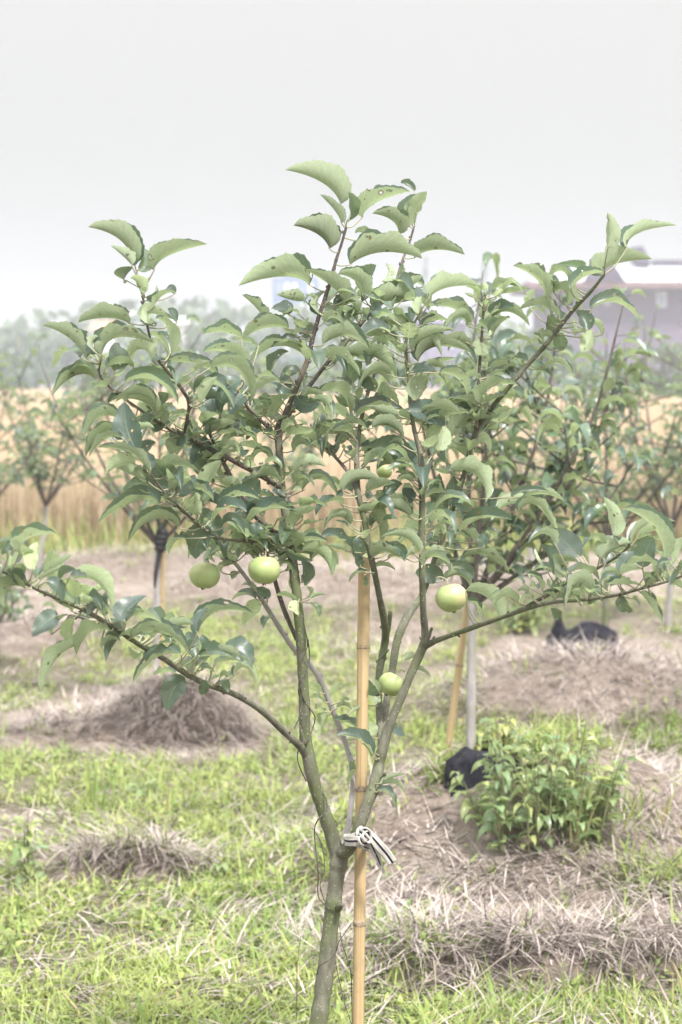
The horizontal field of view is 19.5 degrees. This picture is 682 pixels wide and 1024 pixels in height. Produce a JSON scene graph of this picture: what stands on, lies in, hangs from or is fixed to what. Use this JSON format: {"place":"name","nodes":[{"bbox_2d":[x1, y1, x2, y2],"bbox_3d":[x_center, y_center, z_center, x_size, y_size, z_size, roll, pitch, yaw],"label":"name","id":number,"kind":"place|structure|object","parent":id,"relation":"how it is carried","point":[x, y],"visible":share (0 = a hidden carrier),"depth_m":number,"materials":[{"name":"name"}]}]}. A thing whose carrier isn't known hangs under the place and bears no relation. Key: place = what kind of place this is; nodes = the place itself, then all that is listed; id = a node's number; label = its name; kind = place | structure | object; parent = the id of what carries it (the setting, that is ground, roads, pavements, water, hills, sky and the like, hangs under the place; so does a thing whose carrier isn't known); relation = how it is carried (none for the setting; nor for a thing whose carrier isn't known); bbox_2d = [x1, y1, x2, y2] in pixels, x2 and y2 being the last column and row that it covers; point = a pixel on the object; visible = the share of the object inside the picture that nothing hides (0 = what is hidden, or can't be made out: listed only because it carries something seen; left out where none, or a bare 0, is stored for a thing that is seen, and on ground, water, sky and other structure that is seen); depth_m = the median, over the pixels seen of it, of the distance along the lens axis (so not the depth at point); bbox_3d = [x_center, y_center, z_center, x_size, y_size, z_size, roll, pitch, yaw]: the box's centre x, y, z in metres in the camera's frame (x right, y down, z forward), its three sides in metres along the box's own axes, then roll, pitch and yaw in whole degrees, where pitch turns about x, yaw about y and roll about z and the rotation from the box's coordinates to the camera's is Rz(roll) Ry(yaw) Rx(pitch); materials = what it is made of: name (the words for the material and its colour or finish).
{"place":"outdoors","nodes":[
{"label":"outdoors","id":0,"kind":"place"},
{"bbox_2d":[89,321,115,388],"bbox_3d":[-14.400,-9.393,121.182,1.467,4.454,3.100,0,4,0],"label":"house","id":1,"kind":"structure","parent":0,"point":[95,325],"depth_m":120.10,"materials":[{"name":"white glass"}]},
{"bbox_2d":[169,317,189,370],"bbox_3d":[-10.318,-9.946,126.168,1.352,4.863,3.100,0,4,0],"label":"house","id":2,"kind":"structure","parent":0,"point":[181,323],"depth_m":124.94,"materials":[{"name":"white glass"}]},
{"bbox_2d":[0,379,681,1023],"bbox_3d":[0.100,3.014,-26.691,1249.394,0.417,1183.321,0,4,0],"label":"ground","id":3,"kind":"structure","parent":0,"point":[504,681],"depth_m":6.96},
{"bbox_2d":[0,814,49,889],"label":"weed","id":4,"kind":"object","parent":3,"relation":"on","point":[19,850],"visible":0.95,"depth_m":5.08,"materials":[{"name":"green plant"}]},
{"bbox_2d":[0,534,55,623],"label":"apple tree","id":5,"kind":"object","parent":3,"relation":"on","point":[8,610],"visible":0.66,"depth_m":8.54,"materials":[{"name":"green plant"}]},
{"bbox_2d":[0,355,64,495],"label":"apple tree","id":6,"kind":"object","parent":3,"relation":"on","point":[14,476],"visible":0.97,"depth_m":11.24,"materials":[{"name":"green plant"}]},
{"bbox_2d":[0,325,67,388],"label":"tree","id":7,"kind":"object","parent":3,"relation":"on","point":[16,344],"visible":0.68,"depth_m":108.92,"materials":[{"name":"green plant"}]},
{"bbox_2d":[22,330,92,388],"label":"tree","id":8,"kind":"object","parent":3,"relation":"on","point":[70,357],"visible":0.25,"depth_m":129.50,"materials":[{"name":"green plant"}]},
{"bbox_2d":[0,332,127,568],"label":"apple tree","id":9,"kind":"object","parent":3,"relation":"on","point":[35,473],"visible":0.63,"depth_m":12.14,"materials":[{"name":"green plant"}]},
{"bbox_2d":[55,751,136,814],"bbox_3d":[-0.708,0.799,5.902,0.221,0.211,0.261,-3,5,-35],"label":"grass tuft","id":10,"kind":"object","parent":3,"relation":"on","point":[94,792],"visible":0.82,"depth_m":5.93,"materials":[{"name":"green plant"}]},
{"bbox_2d":[75,361,126,397],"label":"tree","id":11,"kind":"object","parent":3,"relation":"on","point":[92,379],"visible":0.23,"depth_m":61.57,"materials":[{"name":"green plant"}]},
{"bbox_2d":[27,314,250,685],"bbox_3d":[-0.777,0.025,7.674,0.868,1.560,0.764,0,4,0],"label":"apple tree","id":12,"kind":"object","parent":3,"relation":"on","point":[92,472],"visible":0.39,"depth_m":7.66,"materials":[{"name":"green plant"}]},
{"bbox_2d":[115,992,165,1018],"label":"dead twig","id":13,"kind":"object","parent":3,"relation":"on","point":[137,1005],"visible":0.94,"depth_m":3.91,"materials":[{"name":"grey wood"}]},
{"bbox_2d":[115,338,176,387],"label":"tree","id":14,"kind":"object","parent":3,"relation":"on","point":[137,359],"visible":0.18,"depth_m":99.02,"materials":[{"name":"green plant"}]},
{"bbox_2d":[126,778,165,801],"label":"weed","id":15,"kind":"object","parent":3,"relation":"on","point":[140,791],"visible":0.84,"depth_m":6.04,"materials":[{"name":"green plant"}]},
{"bbox_2d":[160,518,165,684],"bbox_3d":[-0.700,0.399,7.718,0.029,0.810,0.094,-2,5,-29],"label":"bamboo stake","id":16,"kind":"object","parent":3,"relation":"on","point":[162,590],"visible":0.34,"depth_m":7.69,"materials":[{"name":"beige wood"}]},
{"bbox_2d":[153,527,168,587],"bbox_3d":[-0.687,0.173,7.617,0.059,0.235,0.063,0,4,0],"label":"tape binding","id":17,"kind":"object","parent":16,"relation":"attached to","point":[161,539],"visible":0.98,"depth_m":7.60,"materials":[{"name":"black plastic"}]},
{"bbox_2d":[135,973,224,1023],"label":"grass tuft","id":18,"kind":"object","parent":3,"relation":"on","point":[196,1016],"visible":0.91,"depth_m":3.87,"materials":[{"name":"green plant"}]},
{"bbox_2d":[156,318,227,388],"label":"tree","id":19,"kind":"object","parent":3,"relation":"on","point":[190,339],"visible":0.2,"depth_m":104.30,"materials":[{"name":"green plant"}]},
{"bbox_2d":[165,770,226,815],"bbox_3d":[-0.436,0.841,5.931,0.178,0.138,0.109,-1,4,-16],"label":"grass tuft","id":20,"kind":"object","parent":3,"relation":"on","point":[192,798],"visible":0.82,"depth_m":5.93,"materials":[{"name":"green plant"}]},
{"bbox_2d":[201,862,234,883],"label":"weed","id":21,"kind":"object","parent":3,"relation":"on","point":[224,865],"visible":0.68,"depth_m":5.05,"materials":[{"name":"green plant"}]},
{"bbox_2d":[205,332,268,387],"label":"tree","id":22,"kind":"object","parent":3,"relation":"on","point":[230,371],"visible":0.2,"depth_m":94.53,"materials":[{"name":"green plant"}]},
{"bbox_2d":[233,958,278,1023],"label":"dead twig","id":23,"kind":"object","parent":3,"relation":"on","point":[259,986],"visible":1,"depth_m":3.86,"materials":[{"name":"brown wood"}]},
{"bbox_2d":[0,290,532,387],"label":"treeline","id":24,"kind":"object","parent":3,"relation":"on","point":[250,312],"visible":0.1,"depth_m":142.99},
{"bbox_2d":[236,350,309,394],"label":"tree","id":25,"kind":"object","parent":3,"relation":"on","point":[282,365],"visible":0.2,"depth_m":69.91,"materials":[{"name":"green plant"}]},
{"bbox_2d":[185,333,366,565],"bbox_3d":[-0.379,-0.379,12.861,1.250,1.598,1.018,0,4,0],"label":"apple tree","id":26,"kind":"object","parent":3,"relation":"on","point":[305,450],"visible":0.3,"depth_m":12.93,"materials":[{"name":"green plant"}]},
{"bbox_2d":[273,277,317,384],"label":"tower block","id":27,"kind":"structure","parent":3,"relation":"on","point":[286,283],"depth_m":149.56,"materials":[{"name":"white glass"}]},
{"bbox_2d":[277,283,281,292],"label":"window","id":28,"kind":"structure","parent":27,"relation":"in","point":[279,285],"depth_m":149.50,"materials":[{"name":"white glass"}]},
{"bbox_2d":[284,283,288,290],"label":"window","id":29,"kind":"structure","parent":27,"relation":"in","point":[286,285],"depth_m":149.50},
{"bbox_2d":[300,283,304,292],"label":"window","id":30,"kind":"structure","parent":27,"relation":"in","point":[302,285],"depth_m":149.50,"materials":[{"name":"white glass"}]},
{"bbox_2d":[308,283,312,292],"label":"window","id":31,"kind":"structure","parent":27,"relation":"in","point":[310,290],"depth_m":149.50,"materials":[{"name":"white glass"}]},
{"bbox_2d":[296,936,300,1020],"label":"dead twig","id":32,"kind":"object","parent":3,"relation":"on","point":[297,980],"visible":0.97,"depth_m":3.91,"materials":[{"name":"brown wood"}]},
{"bbox_2d":[302,360,364,391],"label":"tree","id":33,"kind":"object","parent":3,"relation":"on","point":[318,382],"visible":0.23,"depth_m":79.89,"materials":[{"name":"green plant"}]},
{"bbox_2d":[0,159,681,1023],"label":"apple tree","id":34,"kind":"object","parent":3,"relation":"on","point":[168,481],"visible":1,"depth_m":2.90,"materials":[{"name":"green plant"}]},
{"bbox_2d":[294,614,351,1023],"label":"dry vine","id":35,"kind":"object","parent":34,"relation":"attached to","point":[308,647],"visible":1,"depth_m":2.96,"materials":[{"name":"brown plant"}]},
{"bbox_2d":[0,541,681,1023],"bbox_3d":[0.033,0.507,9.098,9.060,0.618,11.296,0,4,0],"label":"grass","id":36,"kind":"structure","parent":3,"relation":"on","point":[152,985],"depth_m":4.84,"materials":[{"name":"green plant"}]},
{"bbox_2d":[0,545,681,1023],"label":"straw","id":37,"kind":"object","parent":3,"relation":"on","point":[422,889],"visible":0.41,"depth_m":4.74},
{"bbox_2d":[0,537,681,994],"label":"dry stalks","id":38,"kind":"object","parent":3,"relation":"on","point":[240,707],"visible":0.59,"depth_m":5.08,"materials":[{"name":"plant"}]},
{"bbox_2d":[0,501,681,563],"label":"margin grass","id":39,"kind":"structure","parent":3,"relation":"on","point":[177,543],"depth_m":14.38,"materials":[{"name":"plant"}]},
{"bbox_2d":[0,400,681,550],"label":"wheat","id":40,"kind":"object","parent":3,"relation":"on","point":[15,500],"visible":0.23,"depth_m":14.82,"materials":[{"name":"beige plant"}]},
{"bbox_2d":[352,556,369,1023],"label":"bamboo stake","id":41,"kind":"object","parent":3,"relation":"on","point":[359,922],"visible":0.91,"depth_m":3.01,"materials":[{"name":"beige wood"}]},
{"bbox_2d":[343,826,396,884],"bbox_3d":[0.032,0.508,2.979,0.059,0.089,0.104,-2,5,-31],"label":"cloth tie","id":42,"kind":"object","parent":41,"relation":"attached to","point":[365,839],"visible":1,"depth_m":2.95,"materials":[{"name":"white fabric"}]},
{"bbox_2d":[354,354,413,392],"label":"tree","id":43,"kind":"object","parent":3,"relation":"on","point":[399,364],"visible":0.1,"depth_m":74.48,"materials":[{"name":"green plant"}]},
{"bbox_2d":[345,925,424,991],"bbox_3d":[0.101,0.952,4.241,0.180,0.142,0.112,3,5,32],"label":"grass tuft","id":44,"kind":"object","parent":3,"relation":"on","point":[402,964],"visible":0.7,"depth_m":4.24,"materials":[{"name":"beige plant"}]},
{"bbox_2d":[418,255,431,388],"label":"conifer","id":45,"kind":"object","parent":3,"relation":"on","point":[424,275],"visible":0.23,"depth_m":119.60,"materials":[{"name":"green plant"}]},
{"bbox_2d":[416,951,440,997],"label":"dead twig","id":46,"kind":"object","parent":3,"relation":"on","point":[426,980],"visible":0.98,"depth_m":4.13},
{"bbox_2d":[411,309,465,388],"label":"house","id":47,"kind":"structure","parent":3,"relation":"on","point":[434,352],"depth_m":139.90,"materials":[{"name":"white glass"}]},
{"bbox_2d":[423,745,454,775],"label":"dead twig","id":48,"kind":"object","parent":3,"relation":"on","point":[437,757],"visible":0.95,"depth_m":5.06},
{"bbox_2d":[419,356,477,391],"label":"tree","id":49,"kind":"object","parent":3,"relation":"on","point":[448,362],"visible":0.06,"depth_m":78.00,"materials":[{"name":"green plant"}]},
{"bbox_2d":[398,986,506,1023],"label":"grass tuft","id":50,"kind":"object","parent":3,"relation":"on","point":[494,1009],"visible":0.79,"depth_m":4.00,"materials":[{"name":"plant"}]},
{"bbox_2d":[444,386,498,756],"bbox_3d":[0.339,0.186,5.226,0.160,1.031,0.023,-1,4,-16],"label":"bamboo stake","id":51,"kind":"object","parent":3,"relation":"on","point":[459,665],"visible":0.38,"depth_m":5.23,"materials":[{"name":"beige wood"}]},
{"bbox_2d":[444,746,520,796],"bbox_3d":[0.364,0.661,5.031,0.211,0.132,0.090,0,4,0],"label":"black ground cover","id":52,"kind":"object","parent":3,"relation":"on","point":[465,762],"visible":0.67,"depth_m":4.99,"materials":[{"name":"plastic"}]},
{"bbox_2d":[477,258,488,330],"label":"conifer","id":53,"kind":"object","parent":3,"relation":"on","point":[484,278],"visible":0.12,"depth_m":119.58,"materials":[{"name":"green plant"}]},
{"bbox_2d":[458,947,517,1003],"bbox_3d":[0.304,0.973,4.136,0.142,0.121,0.028,-1,4,-12],"label":"dead twig","id":54,"kind":"object","parent":3,"relation":"on","point":[469,985],"visible":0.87,"depth_m":4.14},
{"bbox_2d":[469,319,526,386],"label":"tree","id":55,"kind":"object","parent":3,"relation":"on","point":[498,329],"visible":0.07,"depth_m":84.55,"materials":[{"name":"green plant"}]},
{"bbox_2d":[475,716,521,750],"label":"weed","id":56,"kind":"object","parent":3,"relation":"on","point":[502,729],"visible":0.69,"depth_m":5.08,"materials":[{"name":"green plant"}]},
{"bbox_2d":[335,252,678,749],"bbox_3d":[0.356,0.007,5.056,0.803,1.358,0.747,4,6,44],"label":"apple tree","id":57,"kind":"object","parent":3,"relation":"on","point":[562,481],"visible":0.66,"depth_m":5.04,"materials":[{"name":"green plant"}]},
{"bbox_2d":[412,350,623,576],"bbox_3d":[1.112,-0.265,12.396,1.249,1.490,1.032,-3,5,-36],"label":"apple tree","id":58,"kind":"object","parent":3,"relation":"on","point":[529,549],"visible":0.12,"depth_m":12.35,"materials":[{"name":"green plant"}]},
{"bbox_2d":[493,595,544,636],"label":"weed","id":59,"kind":"object","parent":3,"relation":"on","point":[528,620],"visible":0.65,"depth_m":9.90,"materials":[{"name":"green plant"}]},
{"bbox_2d":[449,717,636,858],"bbox_3d":[0.487,0.659,4.827,0.447,0.340,0.316,0,4,0],"label":"weed shrub","id":60,"kind":"object","parent":3,"relation":"on","point":[500,816],"visible":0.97,"depth_m":4.77,"materials":[{"name":"green plant"}]},
{"bbox_2d":[507,325,581,394],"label":"tree","id":61,"kind":"object","parent":3,"relation":"on","point":[567,358],"visible":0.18,"depth_m":69.71,"materials":[{"name":"green plant"}]},
{"bbox_2d":[545,617,617,652],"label":"black ground cover","id":62,"kind":"object","parent":3,"relation":"on","point":[558,631],"visible":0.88,"depth_m":9.25,"materials":[{"name":"plastic"}]},
{"bbox_2d":[540,768,625,840],"bbox_3d":[0.591,0.706,4.840,0.177,0.163,0.194,3,5,38],"label":"weed","id":63,"kind":"object","parent":3,"relation":"on","point":[586,819],"visible":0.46,"depth_m":4.80,"materials":[{"name":"green plant"}]},
{"bbox_2d":[495,305,681,626],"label":"apple tree","id":64,"kind":"object","parent":3,"relation":"on","point":[654,473],"visible":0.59,"depth_m":9.67,"materials":[{"name":"green plant"}]},
{"bbox_2d":[534,746,652,855],"bbox_3d":[0.609,0.694,4.792,0.303,0.252,0.218,0,4,0],"label":"grass tuft","id":65,"kind":"object","parent":3,"relation":"on","point":[580,828],"visible":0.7,"depth_m":4.77,"materials":[{"name":"green plant"}]},
{"bbox_2d":[536,977,650,1023],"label":"grass tuft","id":66,"kind":"object","parent":3,"relation":"on","point":[602,1003],"visible":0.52,"depth_m":4.06,"materials":[{"name":"green plant"}]},
{"bbox_2d":[565,360,632,398],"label":"tree","id":67,"kind":"object","parent":3,"relation":"on","point":[588,387],"visible":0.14,"depth_m":59.93,"materials":[{"name":"green plant"}]},
{"bbox_2d":[560,315,681,626],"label":"apple tree","id":68,"kind":"object","parent":3,"relation":"on","point":[670,588],"visible":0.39,"depth_m":10.18,"materials":[{"name":"green plant"}]},
{"bbox_2d":[615,768,681,839],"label":"grass tuft","id":69,"kind":"object","parent":3,"relation":"on","point":[664,810],"visible":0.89,"depth_m":4.90,"materials":[{"name":"beige plant"}]},
{"bbox_2d":[632,342,681,396],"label":"tree","id":70,"kind":"object","parent":3,"relation":"on","point":[675,351],"visible":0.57,"depth_m":63.83,"materials":[{"name":"green plant"}]},
{"bbox_2d":[0,388,681,498],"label":"wheat field","id":71,"kind":"structure","parent":0,"point":[182,398],"depth_m":38.42,"materials":[{"name":"beige plant"}]},
{"bbox_2d":[0,0,681,376],"label":"sky","id":72,"kind":"structure","parent":0,"point":[522,124],"materials":[{"name":"white"}]},
{"bbox_2d":[510,246,681,388],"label":"house","id":73,"kind":"structure","parent":0,"point":[658,282],"depth_m":109.79,"materials":[{"name":"brick"}]},
{"bbox_2d":[602,302,611,306],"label":"window","id":74,"kind":"structure","parent":73,"relation":"in","point":[607,304],"depth_m":109.64,"materials":[{"name":"glass"}]},
{"bbox_2d":[656,292,666,306],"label":"window","id":75,"kind":"structure","parent":73,"relation":"in","point":[661,297],"depth_m":109.64,"materials":[{"name":"grey glass"}]}
]}

